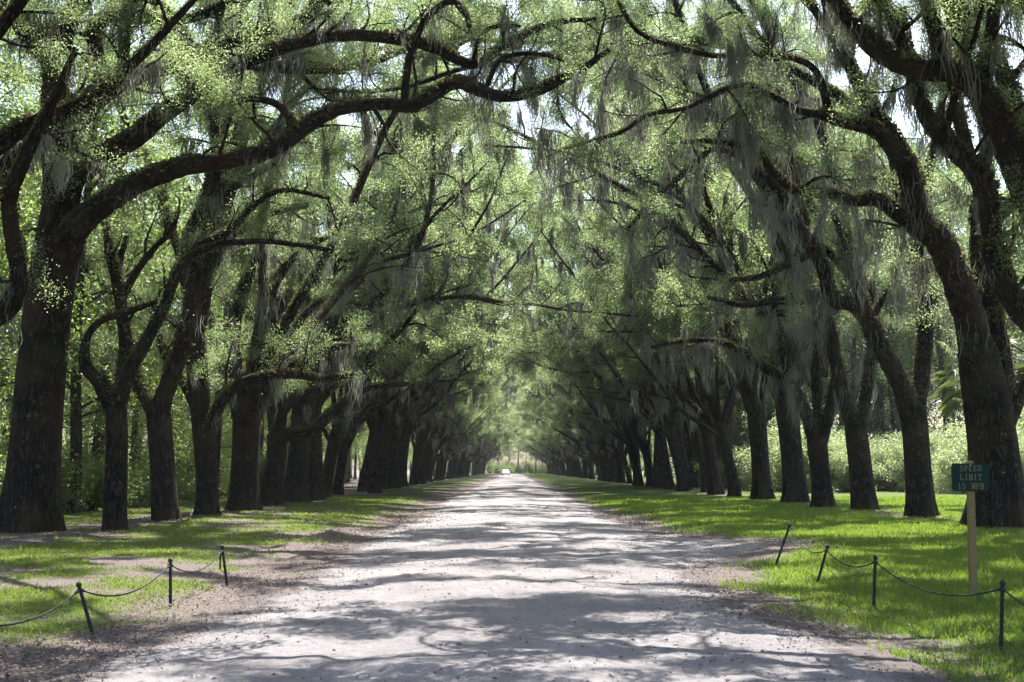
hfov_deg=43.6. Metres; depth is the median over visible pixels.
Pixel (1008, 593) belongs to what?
rope
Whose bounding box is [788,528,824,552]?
rope
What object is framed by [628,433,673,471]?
forest tree
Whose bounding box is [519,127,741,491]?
live oak
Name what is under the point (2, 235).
forest tree
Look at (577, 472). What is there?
live oak
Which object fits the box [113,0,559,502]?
live oak
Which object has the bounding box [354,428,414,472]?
forest tree
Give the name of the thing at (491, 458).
live oak
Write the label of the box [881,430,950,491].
shrub
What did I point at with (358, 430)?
forest tree
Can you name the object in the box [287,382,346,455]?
forest tree
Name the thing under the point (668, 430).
live oak
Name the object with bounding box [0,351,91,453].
forest tree
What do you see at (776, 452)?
shrub
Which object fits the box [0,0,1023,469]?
sky
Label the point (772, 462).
shrub
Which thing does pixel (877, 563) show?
rope
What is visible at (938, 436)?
shrub
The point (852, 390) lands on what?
forest tree
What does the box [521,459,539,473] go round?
shrub
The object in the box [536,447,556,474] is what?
live oak
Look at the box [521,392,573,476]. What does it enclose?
live oak
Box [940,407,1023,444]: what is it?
shrub
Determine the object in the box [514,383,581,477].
live oak
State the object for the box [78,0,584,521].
live oak
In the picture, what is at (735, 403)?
forest tree
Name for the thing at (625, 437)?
live oak
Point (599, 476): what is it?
forest tree
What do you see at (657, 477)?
live oak
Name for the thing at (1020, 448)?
shrub
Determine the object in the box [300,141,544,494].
live oak
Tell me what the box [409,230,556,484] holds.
live oak
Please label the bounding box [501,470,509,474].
parked car
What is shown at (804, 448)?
shrub
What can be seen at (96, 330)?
forest tree
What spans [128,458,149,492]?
shrub
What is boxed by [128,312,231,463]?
forest tree
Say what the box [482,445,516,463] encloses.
live oak
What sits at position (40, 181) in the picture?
forest tree
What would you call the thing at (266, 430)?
forest tree
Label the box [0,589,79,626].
rope
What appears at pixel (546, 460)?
live oak
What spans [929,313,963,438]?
forest tree
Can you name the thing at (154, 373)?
forest tree
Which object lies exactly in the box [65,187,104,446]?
forest tree
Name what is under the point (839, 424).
forest tree
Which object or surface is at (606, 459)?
live oak
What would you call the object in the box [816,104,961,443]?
forest tree
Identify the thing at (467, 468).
live oak
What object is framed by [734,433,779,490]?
shrub
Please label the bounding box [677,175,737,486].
forest tree
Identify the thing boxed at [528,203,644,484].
live oak
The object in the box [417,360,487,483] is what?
live oak
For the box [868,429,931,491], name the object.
shrub
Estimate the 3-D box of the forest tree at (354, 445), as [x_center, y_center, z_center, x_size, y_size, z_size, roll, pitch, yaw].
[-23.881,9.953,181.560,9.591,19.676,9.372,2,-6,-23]
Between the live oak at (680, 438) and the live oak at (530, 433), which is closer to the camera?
the live oak at (680, 438)
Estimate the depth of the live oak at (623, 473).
147.58 m
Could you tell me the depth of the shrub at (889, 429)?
110.59 m
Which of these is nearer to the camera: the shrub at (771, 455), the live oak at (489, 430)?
the shrub at (771, 455)
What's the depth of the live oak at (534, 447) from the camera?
336.84 m
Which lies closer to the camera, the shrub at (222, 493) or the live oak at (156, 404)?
the live oak at (156, 404)
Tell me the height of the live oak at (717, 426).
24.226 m
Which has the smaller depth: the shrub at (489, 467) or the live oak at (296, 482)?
the live oak at (296, 482)
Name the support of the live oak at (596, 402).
on the ground at (572, 487)
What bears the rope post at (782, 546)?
on the ground at (572, 487)
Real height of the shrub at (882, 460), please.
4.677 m
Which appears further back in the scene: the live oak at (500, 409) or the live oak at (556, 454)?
the live oak at (556, 454)
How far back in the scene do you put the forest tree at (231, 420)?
82.16 m
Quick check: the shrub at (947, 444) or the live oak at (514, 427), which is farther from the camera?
the live oak at (514, 427)
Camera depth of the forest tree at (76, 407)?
44.11 m
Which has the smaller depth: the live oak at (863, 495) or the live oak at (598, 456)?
the live oak at (863, 495)
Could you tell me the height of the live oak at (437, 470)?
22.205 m
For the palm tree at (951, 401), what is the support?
on the ground at (572, 487)
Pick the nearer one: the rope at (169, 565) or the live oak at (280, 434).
the rope at (169, 565)
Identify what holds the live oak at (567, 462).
on the ground at (572, 487)
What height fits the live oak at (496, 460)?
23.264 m
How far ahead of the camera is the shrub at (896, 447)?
84.69 m
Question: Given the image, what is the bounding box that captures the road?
[43,474,942,681]
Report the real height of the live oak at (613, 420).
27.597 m
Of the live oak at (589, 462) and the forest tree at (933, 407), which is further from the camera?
the live oak at (589, 462)
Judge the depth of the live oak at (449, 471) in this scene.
205.68 m
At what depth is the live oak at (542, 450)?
308.86 m
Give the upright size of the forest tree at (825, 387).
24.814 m
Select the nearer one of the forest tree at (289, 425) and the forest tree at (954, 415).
the forest tree at (289, 425)
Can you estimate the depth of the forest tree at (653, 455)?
131.69 m
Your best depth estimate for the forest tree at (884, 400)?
112.19 m
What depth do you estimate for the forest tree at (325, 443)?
99.31 m
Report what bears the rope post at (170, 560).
on the ground at (572, 487)
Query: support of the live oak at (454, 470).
on the ground at (572, 487)
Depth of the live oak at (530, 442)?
294.43 m
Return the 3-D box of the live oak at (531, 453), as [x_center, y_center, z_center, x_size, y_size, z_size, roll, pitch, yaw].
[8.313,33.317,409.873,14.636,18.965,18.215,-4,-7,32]
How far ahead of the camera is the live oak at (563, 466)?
300.63 m
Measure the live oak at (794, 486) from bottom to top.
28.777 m
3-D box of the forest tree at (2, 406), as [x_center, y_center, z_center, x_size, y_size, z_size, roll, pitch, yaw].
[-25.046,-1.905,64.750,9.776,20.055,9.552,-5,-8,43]
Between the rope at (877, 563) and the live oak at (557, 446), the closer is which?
the rope at (877, 563)
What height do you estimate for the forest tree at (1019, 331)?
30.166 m
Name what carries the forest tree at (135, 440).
on the ground at (572, 487)
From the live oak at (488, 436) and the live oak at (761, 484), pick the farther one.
the live oak at (488, 436)
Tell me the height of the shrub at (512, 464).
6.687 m
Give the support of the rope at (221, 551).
attached to the rope post at (224, 566)
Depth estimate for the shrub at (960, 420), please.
116.74 m
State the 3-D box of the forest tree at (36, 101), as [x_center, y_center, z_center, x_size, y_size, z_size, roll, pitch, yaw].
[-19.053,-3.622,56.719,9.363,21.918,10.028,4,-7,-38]
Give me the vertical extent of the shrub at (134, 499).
2.952 m
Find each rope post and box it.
[76,582,93,633]
[168,558,172,606]
[220,545,228,585]
[774,524,790,566]
[816,545,828,581]
[872,555,877,606]
[999,580,1005,648]
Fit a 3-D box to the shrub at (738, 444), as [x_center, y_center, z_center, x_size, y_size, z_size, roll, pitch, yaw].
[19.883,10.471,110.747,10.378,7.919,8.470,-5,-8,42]
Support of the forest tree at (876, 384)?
on the ground at (572, 487)
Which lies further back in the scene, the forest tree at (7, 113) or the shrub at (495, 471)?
the shrub at (495, 471)
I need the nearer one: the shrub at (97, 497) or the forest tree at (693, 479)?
the shrub at (97, 497)
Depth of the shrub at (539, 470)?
454.26 m
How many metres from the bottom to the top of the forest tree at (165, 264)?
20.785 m
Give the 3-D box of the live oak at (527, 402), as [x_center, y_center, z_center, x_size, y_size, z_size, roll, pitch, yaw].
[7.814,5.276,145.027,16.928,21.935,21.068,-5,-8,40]
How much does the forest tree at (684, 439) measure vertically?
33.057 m
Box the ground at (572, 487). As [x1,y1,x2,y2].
[0,470,1023,681]
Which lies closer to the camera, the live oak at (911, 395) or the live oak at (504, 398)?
the live oak at (911, 395)
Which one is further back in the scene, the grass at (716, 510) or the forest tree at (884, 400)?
the forest tree at (884, 400)
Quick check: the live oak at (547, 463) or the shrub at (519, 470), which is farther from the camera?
the shrub at (519, 470)
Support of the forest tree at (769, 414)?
on the ground at (572, 487)
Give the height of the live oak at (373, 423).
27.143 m
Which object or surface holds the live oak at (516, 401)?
on the ground at (572, 487)
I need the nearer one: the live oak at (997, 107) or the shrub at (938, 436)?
the live oak at (997, 107)
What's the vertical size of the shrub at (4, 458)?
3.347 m
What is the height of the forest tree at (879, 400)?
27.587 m
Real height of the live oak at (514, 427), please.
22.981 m
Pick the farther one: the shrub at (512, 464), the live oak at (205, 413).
the shrub at (512, 464)
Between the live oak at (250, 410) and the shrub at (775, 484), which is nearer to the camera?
the live oak at (250, 410)
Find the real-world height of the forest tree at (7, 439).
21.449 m
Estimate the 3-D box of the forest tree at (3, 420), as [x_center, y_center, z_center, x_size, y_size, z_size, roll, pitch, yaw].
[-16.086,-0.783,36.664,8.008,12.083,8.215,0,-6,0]
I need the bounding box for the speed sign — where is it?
[951,461,989,593]
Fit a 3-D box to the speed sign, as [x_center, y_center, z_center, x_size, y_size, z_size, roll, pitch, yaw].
[5.585,2.370,15.558,0.455,1.822,0.117,0,-6,0]
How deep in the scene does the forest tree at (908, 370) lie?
121.88 m
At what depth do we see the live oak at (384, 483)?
97.04 m
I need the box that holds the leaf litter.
[0,501,1023,681]
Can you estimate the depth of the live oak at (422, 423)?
116.87 m
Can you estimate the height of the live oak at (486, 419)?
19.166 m
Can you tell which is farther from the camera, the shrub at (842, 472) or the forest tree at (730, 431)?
the forest tree at (730, 431)
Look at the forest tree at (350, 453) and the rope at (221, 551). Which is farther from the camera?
the forest tree at (350, 453)
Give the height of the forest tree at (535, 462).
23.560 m
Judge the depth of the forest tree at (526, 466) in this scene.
461.40 m
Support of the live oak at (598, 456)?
on the ground at (572, 487)
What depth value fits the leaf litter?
16.39 m
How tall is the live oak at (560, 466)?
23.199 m
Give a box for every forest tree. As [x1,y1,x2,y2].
[0,0,233,512]
[0,0,246,506]
[0,8,45,390]
[0,29,74,400]
[0,36,168,414]
[0,74,86,417]
[0,87,154,472]
[0,114,99,453]
[0,195,102,428]
[0,204,95,454]
[0,258,131,472]
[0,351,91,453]
[1,201,33,414]
[8,238,195,486]
[24,99,135,414]
[62,262,193,475]
[63,133,211,495]
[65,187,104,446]
[74,207,169,440]
[82,219,147,438]
[88,253,228,465]
[93,125,224,430]
[117,221,180,459]
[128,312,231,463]
[128,336,226,458]
[149,277,291,481]
[150,51,321,498]
[153,215,246,445]
[159,276,245,442]
[179,196,319,463]
[180,291,323,458]
[216,377,290,449]
[263,400,366,470]
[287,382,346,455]
[287,400,357,460]
[322,380,369,444]
[324,428,363,475]
[325,433,363,455]
[336,396,368,481]
[351,424,366,478]
[352,442,365,461]
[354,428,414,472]
[487,453,513,472]
[504,449,520,461]
[510,448,538,473]
[528,457,537,473]
[572,434,600,480]
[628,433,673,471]
[631,426,716,473]
[632,177,724,468]
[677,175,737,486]
[683,263,745,429]
[685,99,774,487]
[706,207,758,434]
[719,244,846,436]
[720,221,830,441]
[720,232,772,435]
[801,319,863,427]
[801,337,876,443]
[803,294,912,440]
[804,163,936,436]
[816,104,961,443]
[822,218,952,435]
[824,216,954,455]
[834,305,934,438]
[847,240,958,432]
[860,282,960,427]
[873,118,995,442]
[896,164,1021,419]
[906,136,970,427]
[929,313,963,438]
[934,163,1023,417]
[938,140,1023,374]
[945,255,1023,365]
[953,161,1023,385]
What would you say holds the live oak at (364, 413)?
on the ground at (572, 487)
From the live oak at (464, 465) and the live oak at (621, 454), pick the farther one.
the live oak at (464, 465)
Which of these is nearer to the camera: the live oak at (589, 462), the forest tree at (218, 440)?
the forest tree at (218, 440)
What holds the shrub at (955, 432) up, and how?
on the ground at (572, 487)
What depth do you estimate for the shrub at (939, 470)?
84.00 m
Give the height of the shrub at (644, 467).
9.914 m
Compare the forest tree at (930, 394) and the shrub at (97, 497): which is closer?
the shrub at (97, 497)
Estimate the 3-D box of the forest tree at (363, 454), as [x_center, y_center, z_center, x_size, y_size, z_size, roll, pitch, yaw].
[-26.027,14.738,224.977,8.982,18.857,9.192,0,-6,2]
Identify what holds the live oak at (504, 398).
on the ground at (572, 487)
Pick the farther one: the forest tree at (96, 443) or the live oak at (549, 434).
the live oak at (549, 434)
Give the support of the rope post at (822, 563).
on the ground at (572, 487)
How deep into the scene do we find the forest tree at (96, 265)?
75.85 m
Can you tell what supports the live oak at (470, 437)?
on the ground at (572, 487)
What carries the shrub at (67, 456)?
on the ground at (572, 487)
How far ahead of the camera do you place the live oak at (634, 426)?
110.54 m
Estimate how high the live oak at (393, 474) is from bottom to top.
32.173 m
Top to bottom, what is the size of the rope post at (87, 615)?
0.562 m
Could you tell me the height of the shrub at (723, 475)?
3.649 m
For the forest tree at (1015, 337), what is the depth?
126.69 m
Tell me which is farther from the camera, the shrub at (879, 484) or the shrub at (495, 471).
the shrub at (495, 471)
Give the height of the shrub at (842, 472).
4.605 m
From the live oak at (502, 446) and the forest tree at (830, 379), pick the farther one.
the live oak at (502, 446)
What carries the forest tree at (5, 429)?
on the ground at (572, 487)
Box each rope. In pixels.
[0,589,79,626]
[82,564,170,596]
[172,550,222,571]
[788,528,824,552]
[826,550,873,567]
[874,561,999,595]
[1001,587,1023,605]
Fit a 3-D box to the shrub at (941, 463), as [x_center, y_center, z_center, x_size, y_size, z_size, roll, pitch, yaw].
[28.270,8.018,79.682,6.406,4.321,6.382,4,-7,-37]
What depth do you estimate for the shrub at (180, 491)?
52.42 m
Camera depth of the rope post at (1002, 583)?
11.40 m
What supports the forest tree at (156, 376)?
on the ground at (572, 487)
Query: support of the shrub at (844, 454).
on the ground at (572, 487)
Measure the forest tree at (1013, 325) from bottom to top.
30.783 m
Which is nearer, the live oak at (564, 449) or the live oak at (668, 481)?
the live oak at (668, 481)
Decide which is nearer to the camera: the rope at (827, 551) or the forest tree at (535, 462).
the rope at (827, 551)
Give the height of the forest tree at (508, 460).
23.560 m
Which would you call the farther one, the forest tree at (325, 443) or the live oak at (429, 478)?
the live oak at (429, 478)
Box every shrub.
[0,441,8,469]
[0,451,7,493]
[0,455,6,492]
[2,436,91,505]
[2,437,102,513]
[61,441,150,510]
[127,463,150,507]
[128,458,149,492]
[130,460,195,505]
[174,437,230,499]
[176,460,228,500]
[179,444,230,496]
[219,446,230,495]
[220,446,288,495]
[335,457,357,486]
[485,462,505,473]
[485,463,497,473]
[497,462,517,473]
[505,460,523,473]
[516,463,525,473]
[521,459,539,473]
[530,462,546,473]
[623,433,746,482]
[650,400,750,486]
[692,457,740,487]
[699,417,774,486]
[732,407,883,491]
[732,425,844,489]
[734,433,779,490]
[748,456,781,490]
[768,435,872,490]
[770,425,884,491]
[803,433,896,492]
[806,443,883,490]
[867,406,962,445]
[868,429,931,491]
[870,438,902,490]
[870,444,903,490]
[873,430,965,491]
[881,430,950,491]
[891,430,950,462]
[929,419,964,492]
[930,438,1022,493]
[931,449,957,491]
[932,445,965,492]
[934,427,966,453]
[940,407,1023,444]
[942,412,1023,434]
[942,420,1023,473]
[956,430,1023,475]
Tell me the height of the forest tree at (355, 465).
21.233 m
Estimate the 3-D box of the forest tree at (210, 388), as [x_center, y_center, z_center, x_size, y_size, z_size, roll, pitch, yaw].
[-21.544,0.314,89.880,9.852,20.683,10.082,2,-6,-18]
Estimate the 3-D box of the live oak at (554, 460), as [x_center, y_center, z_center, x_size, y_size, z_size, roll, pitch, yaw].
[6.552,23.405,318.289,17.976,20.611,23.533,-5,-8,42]
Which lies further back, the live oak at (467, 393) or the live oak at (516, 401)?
the live oak at (516, 401)
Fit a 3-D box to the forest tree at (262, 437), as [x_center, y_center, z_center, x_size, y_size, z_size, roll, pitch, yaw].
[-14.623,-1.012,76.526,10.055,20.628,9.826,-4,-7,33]
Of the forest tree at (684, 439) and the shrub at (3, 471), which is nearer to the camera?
the shrub at (3, 471)
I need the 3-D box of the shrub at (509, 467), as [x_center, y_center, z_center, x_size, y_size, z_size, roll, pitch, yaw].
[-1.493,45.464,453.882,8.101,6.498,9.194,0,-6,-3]
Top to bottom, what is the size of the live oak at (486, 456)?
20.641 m
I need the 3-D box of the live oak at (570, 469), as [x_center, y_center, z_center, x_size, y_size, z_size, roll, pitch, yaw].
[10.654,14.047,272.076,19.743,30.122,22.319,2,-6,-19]
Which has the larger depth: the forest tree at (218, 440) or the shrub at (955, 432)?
the shrub at (955, 432)
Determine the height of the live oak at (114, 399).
9.694 m
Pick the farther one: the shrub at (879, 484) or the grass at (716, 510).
the shrub at (879, 484)
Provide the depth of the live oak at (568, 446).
184.12 m
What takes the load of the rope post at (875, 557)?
on the ground at (572, 487)
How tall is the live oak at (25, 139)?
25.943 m
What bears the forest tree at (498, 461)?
on the ground at (572, 487)
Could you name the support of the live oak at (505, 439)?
on the ground at (572, 487)
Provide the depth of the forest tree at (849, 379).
123.97 m
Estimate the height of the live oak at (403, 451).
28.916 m
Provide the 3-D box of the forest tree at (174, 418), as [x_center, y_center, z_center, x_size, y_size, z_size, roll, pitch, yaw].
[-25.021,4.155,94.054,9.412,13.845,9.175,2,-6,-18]
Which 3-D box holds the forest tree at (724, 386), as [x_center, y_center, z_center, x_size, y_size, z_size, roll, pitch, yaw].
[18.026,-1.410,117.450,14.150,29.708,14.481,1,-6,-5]
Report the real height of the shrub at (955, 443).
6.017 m
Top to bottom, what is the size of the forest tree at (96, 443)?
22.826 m
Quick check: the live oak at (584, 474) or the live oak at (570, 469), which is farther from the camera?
the live oak at (570, 469)
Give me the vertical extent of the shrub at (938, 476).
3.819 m
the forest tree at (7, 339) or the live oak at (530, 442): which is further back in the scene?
the live oak at (530, 442)
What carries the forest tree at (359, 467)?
on the ground at (572, 487)
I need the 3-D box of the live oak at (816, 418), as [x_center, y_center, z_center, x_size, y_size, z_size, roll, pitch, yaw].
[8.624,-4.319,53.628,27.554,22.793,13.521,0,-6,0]
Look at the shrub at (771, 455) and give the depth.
92.99 m
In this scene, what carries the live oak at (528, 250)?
on the ground at (572, 487)
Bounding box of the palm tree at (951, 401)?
[927,330,1023,419]
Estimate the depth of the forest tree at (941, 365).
108.18 m
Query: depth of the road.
13.04 m
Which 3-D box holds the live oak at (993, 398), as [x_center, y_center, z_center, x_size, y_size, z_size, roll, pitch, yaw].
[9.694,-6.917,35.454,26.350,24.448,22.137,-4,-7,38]
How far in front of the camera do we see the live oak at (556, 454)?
253.35 m
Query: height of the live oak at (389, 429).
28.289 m
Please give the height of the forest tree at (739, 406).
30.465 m
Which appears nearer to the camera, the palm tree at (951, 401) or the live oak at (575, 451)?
the palm tree at (951, 401)
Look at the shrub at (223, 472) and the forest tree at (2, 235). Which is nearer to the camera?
the forest tree at (2, 235)
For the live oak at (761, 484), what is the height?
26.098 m
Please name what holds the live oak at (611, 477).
on the ground at (572, 487)
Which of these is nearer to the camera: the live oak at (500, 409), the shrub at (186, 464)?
the shrub at (186, 464)
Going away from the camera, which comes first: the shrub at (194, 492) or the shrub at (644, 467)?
the shrub at (194, 492)
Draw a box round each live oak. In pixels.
[0,0,514,510]
[0,0,541,379]
[0,0,637,532]
[1,0,368,515]
[56,144,346,530]
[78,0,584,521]
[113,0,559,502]
[142,0,546,499]
[148,0,644,505]
[196,93,540,497]
[256,138,538,491]
[259,96,568,492]
[263,0,1023,529]
[295,142,540,487]
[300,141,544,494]
[319,137,561,466]
[324,225,501,434]
[336,169,524,486]
[347,209,515,488]
[399,192,533,485]
[406,0,971,506]
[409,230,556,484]
[410,355,508,458]
[410,375,517,479]
[413,369,503,475]
[414,311,504,481]
[417,349,501,483]
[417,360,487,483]
[433,351,524,480]
[442,351,513,479]
[444,350,511,478]
[446,366,519,475]
[446,369,523,478]
[451,367,505,477]
[457,376,530,468]
[457,379,522,477]
[459,404,514,476]
[461,391,519,476]
[463,396,520,471]
[464,392,527,476]
[468,427,517,475]
[472,438,513,474]
[473,441,512,474]
[476,439,519,474]
[481,446,515,473]
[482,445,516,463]
[483,433,516,473]
[493,187,652,486]
[497,174,652,469]
[501,88,724,487]
[504,323,603,480]
[509,277,625,482]
[510,101,748,490]
[511,368,594,478]
[511,380,587,477]
[513,0,952,502]
[513,308,623,482]
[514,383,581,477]
[514,429,560,475]
[515,195,642,485]
[515,405,561,464]
[515,443,555,474]
[516,290,652,481]
[516,402,568,475]
[516,422,555,464]
[516,432,549,473]
[517,392,569,475]
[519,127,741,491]
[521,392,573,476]
[521,421,565,475]
[522,393,571,476]
[524,426,574,476]
[525,364,597,474]
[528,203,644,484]
[529,404,595,478]
[530,420,575,476]
[531,308,651,463]
[531,388,597,466]
[533,134,728,489]
[534,1,884,499]
[534,204,703,488]
[534,444,562,474]
[535,372,609,480]
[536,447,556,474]
[539,421,590,472]
[540,129,750,494]
[542,386,632,483]
[544,0,898,510]
[544,75,818,496]
[545,439,579,476]
[549,0,1023,516]
[818,0,1023,358]
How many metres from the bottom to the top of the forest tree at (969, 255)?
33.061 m
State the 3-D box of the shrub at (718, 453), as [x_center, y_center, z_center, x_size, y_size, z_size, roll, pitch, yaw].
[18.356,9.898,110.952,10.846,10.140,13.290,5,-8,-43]
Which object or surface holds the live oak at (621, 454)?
on the ground at (572, 487)
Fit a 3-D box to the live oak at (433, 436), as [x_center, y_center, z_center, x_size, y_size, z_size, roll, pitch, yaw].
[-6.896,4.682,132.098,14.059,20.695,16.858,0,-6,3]
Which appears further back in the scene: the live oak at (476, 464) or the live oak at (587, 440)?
the live oak at (476, 464)
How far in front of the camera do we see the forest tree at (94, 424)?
45.69 m
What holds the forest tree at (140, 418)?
on the ground at (572, 487)
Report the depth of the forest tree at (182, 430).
73.75 m
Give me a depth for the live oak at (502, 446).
351.15 m
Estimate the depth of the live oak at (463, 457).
228.17 m
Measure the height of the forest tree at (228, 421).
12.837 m
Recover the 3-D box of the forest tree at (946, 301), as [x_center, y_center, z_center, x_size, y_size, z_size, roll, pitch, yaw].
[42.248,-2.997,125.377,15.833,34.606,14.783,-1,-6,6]
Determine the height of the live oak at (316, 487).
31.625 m
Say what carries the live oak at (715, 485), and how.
on the ground at (572, 487)
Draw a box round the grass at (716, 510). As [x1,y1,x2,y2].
[0,494,1023,681]
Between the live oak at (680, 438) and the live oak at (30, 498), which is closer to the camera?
the live oak at (30, 498)
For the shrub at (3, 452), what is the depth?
52.28 m
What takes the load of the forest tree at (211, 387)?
on the ground at (572, 487)
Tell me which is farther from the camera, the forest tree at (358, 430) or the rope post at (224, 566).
the forest tree at (358, 430)
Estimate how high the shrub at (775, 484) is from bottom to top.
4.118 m
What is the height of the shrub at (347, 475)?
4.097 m
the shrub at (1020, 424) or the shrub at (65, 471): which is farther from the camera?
the shrub at (1020, 424)
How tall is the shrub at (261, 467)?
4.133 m
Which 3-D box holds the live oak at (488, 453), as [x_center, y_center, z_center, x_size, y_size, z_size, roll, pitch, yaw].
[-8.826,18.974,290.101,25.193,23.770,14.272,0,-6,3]
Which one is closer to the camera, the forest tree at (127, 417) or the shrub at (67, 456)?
the shrub at (67, 456)
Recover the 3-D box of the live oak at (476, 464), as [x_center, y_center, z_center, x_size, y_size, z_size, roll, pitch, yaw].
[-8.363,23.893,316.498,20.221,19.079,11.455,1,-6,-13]
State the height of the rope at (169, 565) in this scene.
0.232 m

